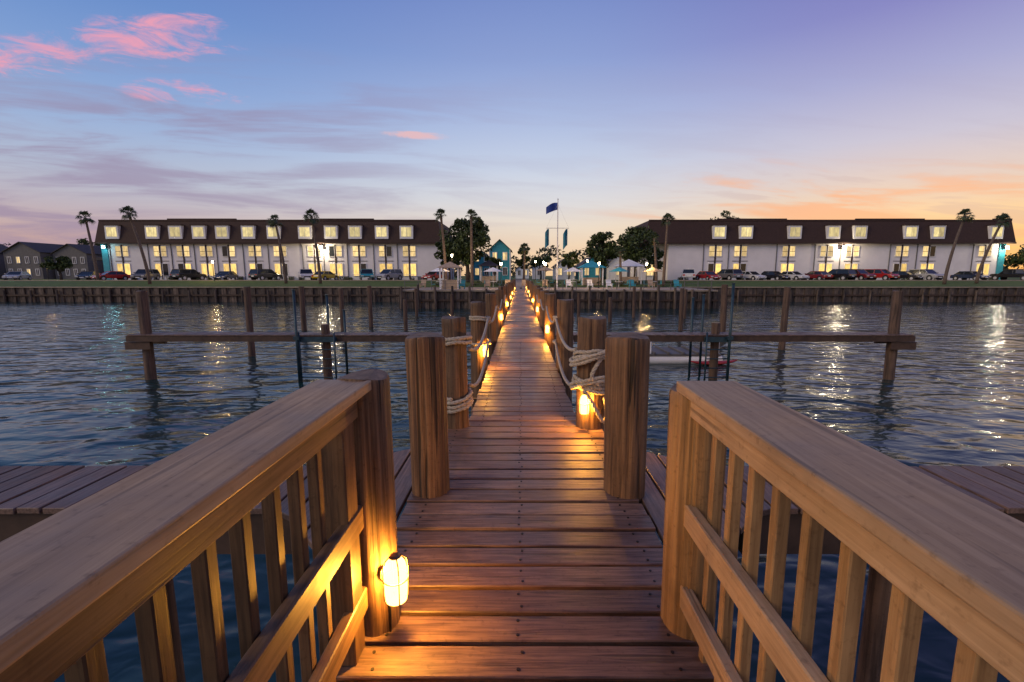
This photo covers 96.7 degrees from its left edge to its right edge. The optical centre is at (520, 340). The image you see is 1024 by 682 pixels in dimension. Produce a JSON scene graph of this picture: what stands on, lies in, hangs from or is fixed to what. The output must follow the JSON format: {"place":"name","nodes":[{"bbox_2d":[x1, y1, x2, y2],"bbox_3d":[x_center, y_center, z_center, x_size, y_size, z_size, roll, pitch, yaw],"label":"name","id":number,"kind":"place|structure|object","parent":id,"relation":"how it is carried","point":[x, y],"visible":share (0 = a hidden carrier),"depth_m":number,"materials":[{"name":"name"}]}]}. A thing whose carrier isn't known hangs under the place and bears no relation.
{"place":"outdoors","nodes":[
{"label":"outdoors","id":0,"kind":"place"},
{"bbox_2d":[95,218,450,241],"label":"mansard roof","id":1,"kind":"structure","parent":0,"point":[425,230],"depth_m":75.92,"materials":[{"name":"brown"}]},
{"bbox_2d":[102,224,413,238],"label":"dormer windows","id":2,"kind":"structure","parent":1,"relation":"attached to","point":[175,231],"depth_m":75.45,"materials":[{"name":"white paint"}]},
{"bbox_2d":[94,242,435,243],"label":"eave fascia","id":3,"kind":"structure","parent":1,"relation":"attached to","point":[265,243],"depth_m":75.68,"materials":[{"name":"brown"}]},
{"bbox_2d":[0,302,1023,681],"bbox_3d":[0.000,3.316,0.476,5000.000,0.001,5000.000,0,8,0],"label":"water","id":4,"kind":"structure","parent":0,"point":[76,388],"depth_m":14.42,"materials":[{"name":"teal liquid"}]},
{"bbox_2d":[136,291,156,379],"bbox_3d":[-12.104,0.216,14.765,0.313,3.678,0.343,0,8,0],"label":"wooden piling","id":5,"kind":"object","parent":4,"relation":"in","point":[145,327],"visible":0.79,"depth_m":14.63,"materials":[{"name":"brown wood"}]},
{"bbox_2d":[124,332,470,349],"bbox_3d":[-6.650,-0.013,14.793,11.900,0.484,0.790,0,8,0],"label":"boat slip catwalk","id":6,"kind":"object","parent":5,"relation":"attached to","point":[137,341],"visible":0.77,"depth_m":14.41,"materials":[{"name":"brown wood"}]},
{"bbox_2d":[298,332,336,381],"bbox_3d":[-6.400,0.659,14.416,1.200,1.900,0.108,0,8,0],"label":"dock ladder","id":7,"kind":"object","parent":6,"relation":"attached to","point":[333,339],"visible":0.78,"depth_m":14.33,"materials":[{"name":"metal"}]},
{"bbox_2d":[243,287,255,356],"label":"wooden piling","id":8,"kind":"object","parent":4,"relation":"in","point":[249,315],"visible":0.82,"depth_m":18.86,"materials":[{"name":"brown wood"}]},
{"bbox_2d":[291,289,300,382],"bbox_3d":[-7.000,0.012,14.246,0.180,3.230,0.120,0,8,0],"label":"boat lift post","id":9,"kind":"object","parent":4,"relation":"in","point":[296,337],"visible":0.89,"depth_m":14.19,"materials":[{"name":"metal"}]},
{"bbox_2d":[299,286,306,330],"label":"wooden piling","id":10,"kind":"object","parent":4,"relation":"in","point":[302,309],"visible":0.9,"depth_m":27.91,"materials":[{"name":"brown wood"}]},
{"bbox_2d":[321,324,332,379],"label":"wooden piling","id":11,"kind":"object","parent":4,"relation":"in","point":[325,329],"visible":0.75,"depth_m":14.72,"materials":[{"name":"brown wood"}]},
{"bbox_2d":[0,449,1023,681],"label":"cross dock","id":12,"kind":"object","parent":4,"relation":"in","point":[30,496],"visible":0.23,"depth_m":2.88,"materials":[{"name":"brown wood"}]},
{"bbox_2d":[0,284,1023,308],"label":"seawall","id":13,"kind":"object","parent":4,"relation":"in","point":[658,298],"visible":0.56,"depth_m":58.67,"materials":[{"name":"wood"}]},
{"bbox_2d":[336,286,713,681],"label":"wooden pier","id":14,"kind":"structure","parent":4,"relation":"in","point":[530,548],"depth_m":2.10,"materials":[{"name":"wood"}]},
{"bbox_2d":[336,369,400,636],"bbox_3d":[-0.533,2.001,1.868,0.230,3.808,0.199,0,8,0],"label":"wooden piling","id":15,"kind":"object","parent":14,"relation":"attached to","point":[373,446],"visible":0.66,"depth_m":1.60,"materials":[{"name":"wood"}]},
{"bbox_2d":[0,380,370,681],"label":"wooden railing","id":16,"kind":"object","parent":15,"relation":"attached to","point":[80,580],"visible":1,"depth_m":0.86,"materials":[{"name":"wood"}]},
{"bbox_2d":[379,552,408,631],"bbox_3d":[-0.448,0.924,1.632,0.108,0.348,0.095,7,11,41],"label":"dock lamp","id":17,"kind":"object","parent":14,"relation":"on","point":[393,571],"visible":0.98,"depth_m":1.59,"materials":[{"name":"glass"}]},
{"bbox_2d":[405,332,449,497],"bbox_3d":[-0.537,1.850,2.921,0.278,3.808,0.270,0,8,0],"label":"wooden piling","id":18,"kind":"object","parent":14,"relation":"attached to","point":[425,352],"visible":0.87,"depth_m":2.65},
{"bbox_2d":[441,316,468,428],"bbox_3d":[-0.546,1.678,4.120,0.251,3.808,0.239,0,8,0],"label":"wooden piling","id":19,"kind":"object","parent":14,"relation":"attached to","point":[456,368],"visible":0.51,"depth_m":3.84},
{"bbox_2d":[445,335,471,345],"bbox_3d":[-0.561,0.009,3.892,0.300,0.133,0.298,0,8,0],"label":"mooring rope","id":20,"kind":"object","parent":14,"relation":"attached to","point":[457,340],"visible":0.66,"depth_m":3.76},
{"bbox_2d":[447,387,473,413],"bbox_3d":[-0.560,0.508,3.960,0.306,0.190,0.300,0,8,0],"label":"mooring rope","id":21,"kind":"object","parent":14,"relation":"attached to","point":[461,406],"visible":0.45,"depth_m":3.84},
{"bbox_2d":[470,301,486,414],"bbox_3d":[-0.615,1.309,6.767,0.255,3.787,0.283,0,8,0],"label":"wooden piling","id":22,"kind":"object","parent":14,"relation":"attached to","point":[477,308],"visible":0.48,"depth_m":6.48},
{"bbox_2d":[485,293,495,367],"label":"wooden piling","id":23,"kind":"object","parent":14,"relation":"attached to","point":[490,299],"visible":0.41,"depth_m":9.14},
{"bbox_2d":[495,289,503,339],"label":"wooden piling","id":24,"kind":"object","parent":14,"relation":"attached to","point":[499,297],"visible":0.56,"depth_m":11.82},
{"bbox_2d":[544,293,555,359],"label":"wooden piling","id":25,"kind":"object","parent":14,"relation":"attached to","point":[550,304],"visible":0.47,"depth_m":9.23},
{"bbox_2d":[556,299,573,403],"bbox_3d":[0.620,1.305,6.656,0.259,3.825,0.253,0,8,0],"label":"wooden piling","id":26,"kind":"object","parent":14,"relation":"attached to","point":[565,313],"visible":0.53,"depth_m":6.38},
{"bbox_2d":[569,350,604,366],"bbox_3d":[0.607,0.125,3.905,0.383,0.196,0.378,0,8,0],"label":"mooring rope","id":27,"kind":"object","parent":14,"relation":"attached to","point":[580,361],"visible":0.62,"depth_m":3.75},
{"bbox_2d":[569,375,604,389],"bbox_3d":[0.612,0.360,3.941,0.375,0.192,0.373,0,8,0],"label":"mooring rope","id":28,"kind":"object","parent":14,"relation":"attached to","point":[588,381],"visible":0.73,"depth_m":3.77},
{"bbox_2d":[572,374,604,394],"bbox_3d":[0.606,0.370,3.942,0.329,0.172,0.326,0,8,0],"label":"mooring rope","id":29,"kind":"object","parent":14,"relation":"attached to","point":[594,388],"visible":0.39,"depth_m":3.81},
{"bbox_2d":[572,348,604,360],"bbox_3d":[0.610,0.134,3.910,0.332,0.178,0.333,0,8,0],"label":"mooring rope","id":30,"kind":"object","parent":14,"relation":"attached to","point":[583,352],"visible":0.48,"depth_m":3.77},
{"bbox_2d":[576,316,606,431],"bbox_3d":[0.607,1.675,4.139,0.252,3.808,0.270,0,8,0],"label":"wooden piling","id":31,"kind":"object","parent":14,"relation":"attached to","point":[592,331],"visible":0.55,"depth_m":3.82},
{"bbox_2d":[579,393,589,414],"bbox_3d":[0.537,0.527,3.819,0.095,0.184,0.108,4,9,26],"label":"dock lamp","id":32,"kind":"object","parent":31,"relation":"attached to","point":[584,402],"visible":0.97,"depth_m":3.78,"materials":[{"name":"glass"}]},
{"bbox_2d":[604,332,649,502],"bbox_3d":[0.650,1.848,2.937,0.304,3.808,0.276,0,8,0],"label":"wooden piling","id":33,"kind":"object","parent":14,"relation":"attached to","point":[627,364],"visible":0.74,"depth_m":2.63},
{"bbox_2d":[678,288,684,330],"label":"wooden piling","id":34,"kind":"object","parent":4,"relation":"in","point":[681,312],"visible":0.91,"depth_m":27.91,"materials":[{"name":"brown wood"}]},
{"bbox_2d":[650,342,722,363],"bbox_3d":[6.300,0.316,18.280,2.900,1.019,1.800,0,8,0],"label":"floating boat lift","id":35,"kind":"object","parent":4,"relation":"in","point":[669,354],"visible":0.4,"depth_m":17.50,"materials":[{"name":"grey"}]},
{"bbox_2d":[688,297,694,374],"bbox_3d":[5.750,0.004,15.356,0.180,2.930,0.120,0,8,0],"label":"boat lift post","id":36,"kind":"object","parent":4,"relation":"in","point":[690,344],"visible":0.65,"depth_m":15.29,"materials":[{"name":"metal"}]},
{"bbox_2d":[698,294,705,374],"bbox_3d":[6.100,-0.045,15.349,0.180,3.030,0.120,0,8,0],"label":"boat lift post","id":37,"kind":"object","parent":4,"relation":"in","point":[702,323],"visible":0.65,"depth_m":15.26,"materials":[{"name":"metal"}]},
{"bbox_2d":[708,322,719,379],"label":"wooden piling","id":38,"kind":"object","parent":4,"relation":"in","point":[715,329],"visible":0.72,"depth_m":14.72,"materials":[{"name":"brown wood"}]},
{"bbox_2d":[573,332,916,349],"bbox_3d":[6.650,-0.013,14.793,11.900,0.484,0.790,0,8,0],"label":"boat slip catwalk","id":39,"kind":"object","parent":38,"relation":"attached to","point":[902,341],"visible":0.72,"depth_m":14.41,"materials":[{"name":"brown wood"}]},
{"bbox_2d":[704,332,728,380],"bbox_3d":[6.200,0.659,14.416,0.800,1.900,0.108,0,8,0],"label":"dock ladder","id":40,"kind":"object","parent":39,"relation":"attached to","point":[707,339],"visible":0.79,"depth_m":14.33,"materials":[{"name":"metal"}]},
{"bbox_2d":[720,284,727,331],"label":"wooden piling","id":41,"kind":"object","parent":4,"relation":"in","point":[723,306],"visible":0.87,"depth_m":25.88,"materials":[{"name":"brown wood"}]},
{"bbox_2d":[726,283,735,380],"bbox_3d":[6.550,-0.087,14.232,0.180,3.430,0.120,0,8,0],"label":"boat lift post","id":42,"kind":"object","parent":4,"relation":"in","point":[730,337],"visible":0.89,"depth_m":14.18,"materials":[{"name":"metal"}]},
{"bbox_2d":[778,287,790,349],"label":"wooden piling","id":43,"kind":"object","parent":4,"relation":"in","point":[785,310],"visible":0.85,"depth_m":20.54,"materials":[{"name":"brown wood"}]},
{"bbox_2d":[883,291,903,379],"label":"wooden piling","id":44,"kind":"object","parent":4,"relation":"in","point":[890,360],"visible":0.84,"depth_m":14.62,"materials":[{"name":"brown wood"}]},
{"bbox_2d":[0,276,1023,286],"bbox_3d":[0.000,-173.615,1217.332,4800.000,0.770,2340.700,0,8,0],"label":"ground","id":45,"kind":"structure","parent":0,"point":[548,278],"depth_m":63.41,"materials":[{"name":"green plant"}]},
{"bbox_2d":[0,242,62,278],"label":"townhouse","id":46,"kind":"structure","parent":45,"relation":"on","point":[28,257],"depth_m":102.61,"materials":[{"name":"grey"}]},
{"bbox_2d":[3,252,43,278],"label":"windows","id":47,"kind":"structure","parent":46,"relation":"in","point":[9,260],"depth_m":102.45,"materials":[{"name":"glass"}]},
{"bbox_2d":[39,256,72,279],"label":"oak tree","id":48,"kind":"object","parent":45,"relation":"on","point":[61,264],"visible":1,"depth_m":86.22,"materials":[{"name":"green plant"}]},
{"bbox_2d":[50,243,103,278],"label":"townhouse","id":49,"kind":"structure","parent":45,"relation":"on","point":[79,255],"depth_m":104.67,"materials":[{"name":"grey"}]},
{"bbox_2d":[76,211,99,279],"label":"palm tree","id":50,"kind":"object","parent":45,"relation":"on","point":[85,220],"visible":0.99,"depth_m":68.42,"materials":[{"name":"brown plant"}]},
{"bbox_2d":[118,205,151,283],"bbox_3d":[-52.516,-12.963,61.593,3.005,10.492,2.393,5,9,30],"label":"palm tree","id":51,"kind":"object","parent":45,"relation":"on","point":[127,209],"visible":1,"depth_m":61.53,"materials":[{"name":"brown plant"}]},
{"bbox_2d":[266,215,287,282],"bbox_3d":[-33.620,-12.719,62.790,2.259,9.457,2.296,0,8,0],"label":"palm tree","id":52,"kind":"object","parent":45,"relation":"on","point":[273,223],"visible":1,"depth_m":62.65,"materials":[{"name":"brown plant"}]},
{"bbox_2d":[107,244,453,279],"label":"walls","id":53,"kind":"structure","parent":45,"relation":"on","point":[425,260],"depth_m":76.80,"materials":[{"name":"white paint"}]},
{"bbox_2d":[101,244,111,279],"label":"teal end panel","id":54,"kind":"object","parent":53,"relation":"attached to","point":[105,258],"visible":0.86,"depth_m":76.67,"materials":[{"name":"paint"}]},
{"bbox_2d":[108,244,421,279],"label":"windows and doors","id":55,"kind":"structure","parent":53,"relation":"attached to","point":[335,251],"depth_m":76.68,"materials":[{"name":"white paint"}]},
{"bbox_2d":[302,209,321,282],"bbox_3d":[-28.610,-13.108,62.778,2.565,10.227,2.316,-6,10,-38],"label":"palm tree","id":56,"kind":"object","parent":45,"relation":"on","point":[308,213],"visible":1,"depth_m":62.51,"materials":[{"name":"brown plant"}]},
{"bbox_2d":[434,208,447,279],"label":"palm tree","id":57,"kind":"object","parent":45,"relation":"on","point":[441,211],"visible":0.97,"depth_m":58.59,"materials":[{"name":"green plant"}]},
{"bbox_2d":[434,237,458,279],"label":"oak tree","id":58,"kind":"object","parent":45,"relation":"on","point":[439,253],"visible":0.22,"depth_m":69.05,"materials":[{"name":"green plant"}]},
{"bbox_2d":[438,216,491,281],"bbox_3d":[-7.850,-12.780,64.596,7.825,9.676,7.368,0,8,0],"label":"oak tree","id":59,"kind":"object","parent":45,"relation":"on","point":[457,244],"visible":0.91,"depth_m":63.26,"materials":[{"name":"green plant"}]},
{"bbox_2d":[464,209,477,285],"bbox_3d":[-6.295,-12.003,58.693,1.922,9.791,2.055,0,8,0],"label":"palm tree","id":60,"kind":"object","parent":45,"relation":"on","point":[470,211],"visible":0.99,"depth_m":58.51,"materials":[{"name":"brown plant"}]},
{"bbox_2d":[473,250,488,279],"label":"teal cottage","id":61,"kind":"structure","parent":45,"relation":"on","point":[476,267],"depth_m":90.84,"materials":[{"name":"paint"}]},
{"bbox_2d":[478,260,498,282],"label":"pavilion","id":62,"kind":"structure","parent":45,"relation":"on","point":[488,263],"depth_m":64.52,"materials":[{"name":"white paint"}]},
{"bbox_2d":[488,239,512,279],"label":"teal cottage","id":63,"kind":"structure","parent":45,"relation":"on","point":[501,250],"depth_m":82.63,"materials":[{"name":"paint"}]},
{"bbox_2d":[2,243,1023,277],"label":"distant trees","id":64,"kind":"object","parent":45,"relation":"on","point":[548,250],"visible":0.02,"depth_m":161.55,"materials":[{"name":"green plant"}]},
{"bbox_2d":[529,255,551,278],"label":"oak tree","id":65,"kind":"object","parent":45,"relation":"on","point":[540,260],"visible":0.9,"depth_m":92.54,"materials":[{"name":"green plant"}]},
{"bbox_2d":[122,276,991,285],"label":"garden shrubs","id":66,"kind":"object","parent":45,"relation":"on","point":[553,281],"visible":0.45,"depth_m":62.73,"materials":[{"name":"green plant"}]},
{"bbox_2d":[551,258,574,279],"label":"white cottage","id":67,"kind":"structure","parent":45,"relation":"on","point":[562,275],"depth_m":91.01,"materials":[{"name":"paint"}]},
{"bbox_2d":[561,252,579,279],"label":"oak tree","id":68,"kind":"object","parent":45,"relation":"on","point":[569,261],"visible":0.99,"depth_m":76.41,"materials":[{"name":"green plant"}]},
{"bbox_2d":[575,257,603,279],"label":"teal cottage","id":69,"kind":"structure","parent":45,"relation":"on","point":[590,272],"depth_m":87.05,"materials":[{"name":"paint"}]},
{"bbox_2d":[577,261,606,284],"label":"pavilion","id":70,"kind":"structure","parent":45,"relation":"on","point":[590,264],"depth_m":60.39,"materials":[{"name":"white paint"}]},
{"bbox_2d":[585,231,618,280],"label":"oak tree","id":71,"kind":"object","parent":45,"relation":"on","point":[602,251],"visible":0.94,"depth_m":68.27,"materials":[{"name":"green plant"}]},
{"bbox_2d":[604,257,626,279],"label":"white cottage","id":72,"kind":"structure","parent":45,"relation":"on","point":[608,275],"depth_m":85.04,"materials":[{"name":"paint"}]},
{"bbox_2d":[613,259,643,283],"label":"pavilion","id":73,"kind":"structure","parent":45,"relation":"on","point":[628,263],"depth_m":62.40,"materials":[{"name":"fabric"}]},
{"bbox_2d":[614,225,656,276],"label":"oak tree","id":74,"kind":"object","parent":45,"relation":"on","point":[637,247],"visible":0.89,"depth_m":66.18,"materials":[{"name":"green plant"}]},
{"bbox_2d":[627,244,664,279],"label":"recessed wing","id":75,"kind":"structure","parent":45,"relation":"on","point":[630,273],"depth_m":79.16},
{"bbox_2d":[643,246,663,280],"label":"oak tree","id":76,"kind":"object","parent":45,"relation":"on","point":[660,254],"visible":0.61,"depth_m":71.24,"materials":[{"name":"green plant"}]},
{"bbox_2d":[648,231,660,285],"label":"palm tree","id":77,"kind":"object","parent":45,"relation":"on","point":[654,241],"visible":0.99,"depth_m":59.39,"materials":[{"name":"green plant"}]},
{"bbox_2d":[660,213,675,285],"bbox_3d":[18.978,-11.813,59.033,2.035,9.322,2.129,0,8,0],"label":"palm tree","id":78,"kind":"object","parent":45,"relation":"on","point":[667,218],"visible":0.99,"depth_m":58.75,"materials":[{"name":"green plant"}]},
{"bbox_2d":[665,244,999,279],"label":"walls","id":79,"kind":"structure","parent":45,"relation":"on","point":[760,258],"depth_m":76.80,"materials":[{"name":"white paint"}]},
{"bbox_2d":[630,218,1015,241],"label":"mansard roof","id":80,"kind":"structure","parent":79,"relation":"on","point":[879,229],"depth_m":75.92,"materials":[{"name":"brown"}]},
{"bbox_2d":[656,242,1016,243],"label":"eave fascia","id":81,"kind":"structure","parent":80,"relation":"attached to","point":[836,242],"depth_m":75.67,"materials":[{"name":"brown"}]},
{"bbox_2d":[711,224,1003,238],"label":"dormer windows","id":82,"kind":"structure","parent":80,"relation":"attached to","point":[859,231],"depth_m":75.45,"materials":[{"name":"white paint"}]},
{"bbox_2d":[702,244,992,279],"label":"windows and doors","id":83,"kind":"structure","parent":79,"relation":"attached to","point":[788,251],"depth_m":76.66,"materials":[{"name":"white paint"}]},
{"bbox_2d":[995,244,1006,279],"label":"teal end panel","id":84,"kind":"object","parent":79,"relation":"attached to","point":[1000,260],"visible":0.71,"depth_m":76.67,"materials":[{"name":"paint"}]},
{"bbox_2d":[942,208,974,283],"bbox_3d":[59.671,-12.766,61.542,2.956,10.113,2.133,-3,9,-21],"label":"palm tree","id":85,"kind":"object","parent":45,"relation":"on","point":[964,213],"visible":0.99,"depth_m":61.53,"materials":[{"name":"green plant"}]},
{"bbox_2d":[974,213,1010,282],"bbox_3d":[65.362,-12.836,63.057,3.446,9.634,2.284,4,9,24],"label":"palm tree","id":86,"kind":"object","parent":45,"relation":"on","point":[1003,216],"visible":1,"depth_m":62.56,"materials":[{"name":"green plant"}]},
{"bbox_2d":[1004,248,1023,267],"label":"oak tree","id":87,"kind":"object","parent":45,"relation":"on","point":[1014,261],"visible":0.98,"depth_m":79.44,"materials":[{"name":"green plant"}]},
{"bbox_2d":[0,280,1023,280],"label":"road","id":88,"kind":"structure","parent":0,"point":[441,280],"depth_m":68.60,"materials":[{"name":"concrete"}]},
{"bbox_2d":[2,271,31,279],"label":"parked car","id":89,"kind":"object","parent":88,"relation":"on","point":[17,275],"visible":0.91,"depth_m":71.16,"materials":[{"name":"silver paint"}]},
{"bbox_2d":[90,271,129,279],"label":"parked car","id":90,"kind":"object","parent":88,"relation":"on","point":[119,275],"visible":0.88,"depth_m":71.17,"materials":[{"name":"red paint"}]},
{"bbox_2d":[130,269,160,279],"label":"parked car","id":91,"kind":"object","parent":88,"relation":"on","point":[141,273],"visible":0.75,"depth_m":70.65,"materials":[{"name":"grey paint"}]},
{"bbox_2d":[170,269,206,279],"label":"parked car","id":92,"kind":"object","parent":88,"relation":"on","point":[184,274],"visible":0.91,"depth_m":70.53,"materials":[{"name":"black paint"}]},
{"bbox_2d":[213,271,238,279],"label":"parked car","id":93,"kind":"object","parent":88,"relation":"on","point":[225,275],"visible":0.87,"depth_m":70.89,"materials":[{"name":"blue paint"}]},
{"bbox_2d":[248,269,282,279],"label":"parked car","id":94,"kind":"object","parent":88,"relation":"on","point":[262,274],"visible":0.91,"depth_m":70.04,"materials":[{"name":"black paint"}]},
{"bbox_2d":[375,269,402,279],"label":"parked car","id":95,"kind":"object","parent":88,"relation":"on","point":[389,274],"visible":0.91,"depth_m":71.09,"materials":[{"name":"silver paint"}]},
{"bbox_2d":[714,269,742,279],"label":"parked car","id":96,"kind":"object","parent":88,"relation":"on","point":[728,274],"visible":0.76,"depth_m":70.01,"materials":[{"name":"grey paint"}]},
{"bbox_2d":[759,271,790,279],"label":"parked car","id":97,"kind":"object","parent":88,"relation":"on","point":[777,275],"visible":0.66,"depth_m":70.69,"materials":[{"name":"black paint"}]},
{"bbox_2d":[801,271,832,279],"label":"parked car","id":98,"kind":"object","parent":88,"relation":"on","point":[819,275],"visible":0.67,"depth_m":70.05,"materials":[{"name":"red paint"}]},
{"bbox_2d":[822,269,856,279],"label":"parked car","id":99,"kind":"object","parent":88,"relation":"on","point":[844,274],"visible":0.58,"depth_m":70.12,"materials":[{"name":"black paint"}]},
{"bbox_2d":[864,269,899,279],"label":"parked car","id":100,"kind":"object","parent":88,"relation":"on","point":[884,274],"visible":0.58,"depth_m":70.53,"materials":[{"name":"red paint"}]},
{"bbox_2d":[909,269,943,279],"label":"parked car","id":101,"kind":"object","parent":88,"relation":"on","point":[929,274],"visible":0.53,"depth_m":70.81,"materials":[{"name":"silver paint"}]},
{"bbox_2d":[950,271,990,279],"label":"parked car","id":102,"kind":"object","parent":88,"relation":"on","point":[963,275],"visible":0.84,"depth_m":71.56,"materials":[{"name":"silver paint"}]},
{"bbox_2d":[989,269,1023,279],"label":"parked car","id":103,"kind":"object","parent":88,"relation":"on","point":[1005,274],"visible":0.88,"depth_m":71.11,"materials":[{"name":"black paint"}]},
{"bbox_2d":[0,0,1023,275],"label":"sky","id":104,"kind":"structure","parent":0,"point":[623,113],"materials":[{"name":"blue"}]},
{"bbox_2d":[406,287,707,306],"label":"waterfront patio","id":105,"kind":"structure","parent":0,"point":[561,288],"depth_m":52.09,"materials":[{"name":"concrete"}]},
{"bbox_2d":[437,262,461,288],"bbox_3d":[-7.700,-7.217,49.982,2.576,2.990,2.576,0,8,0],"label":"gazebo","id":106,"kind":"object","parent":105,"relation":"on","point":[450,283],"visible":0.82,"depth_m":49.38,"materials":[{"name":"white paint"}]},
{"bbox_2d":[545,199,567,287],"bbox_3d":[4.228,-11.307,52.931,2.756,10.250,0.236,0,8,0],"label":"flagpole","id":107,"kind":"object","parent":105,"relation":"on","point":[551,207],"visible":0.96,"depth_m":52.79,"materials":[{"name":"white paint"}]},
{"bbox_2d":[660,384,726,641],"bbox_3d":[0.641,2.024,1.866,0.212,3.763,0.216,0,8,0],"label":"railing post","id":108,"kind":"object","parent":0,"point":[689,447],"visible":0.46,"depth_m":1.60,"materials":[{"name":"wood"}]},
{"bbox_2d":[676,381,1023,681],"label":"wooden railing","id":109,"kind":"object","parent":108,"relation":"attached to","point":[950,559],"visible":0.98,"depth_m":0.87,"materials":[{"name":"wood"}]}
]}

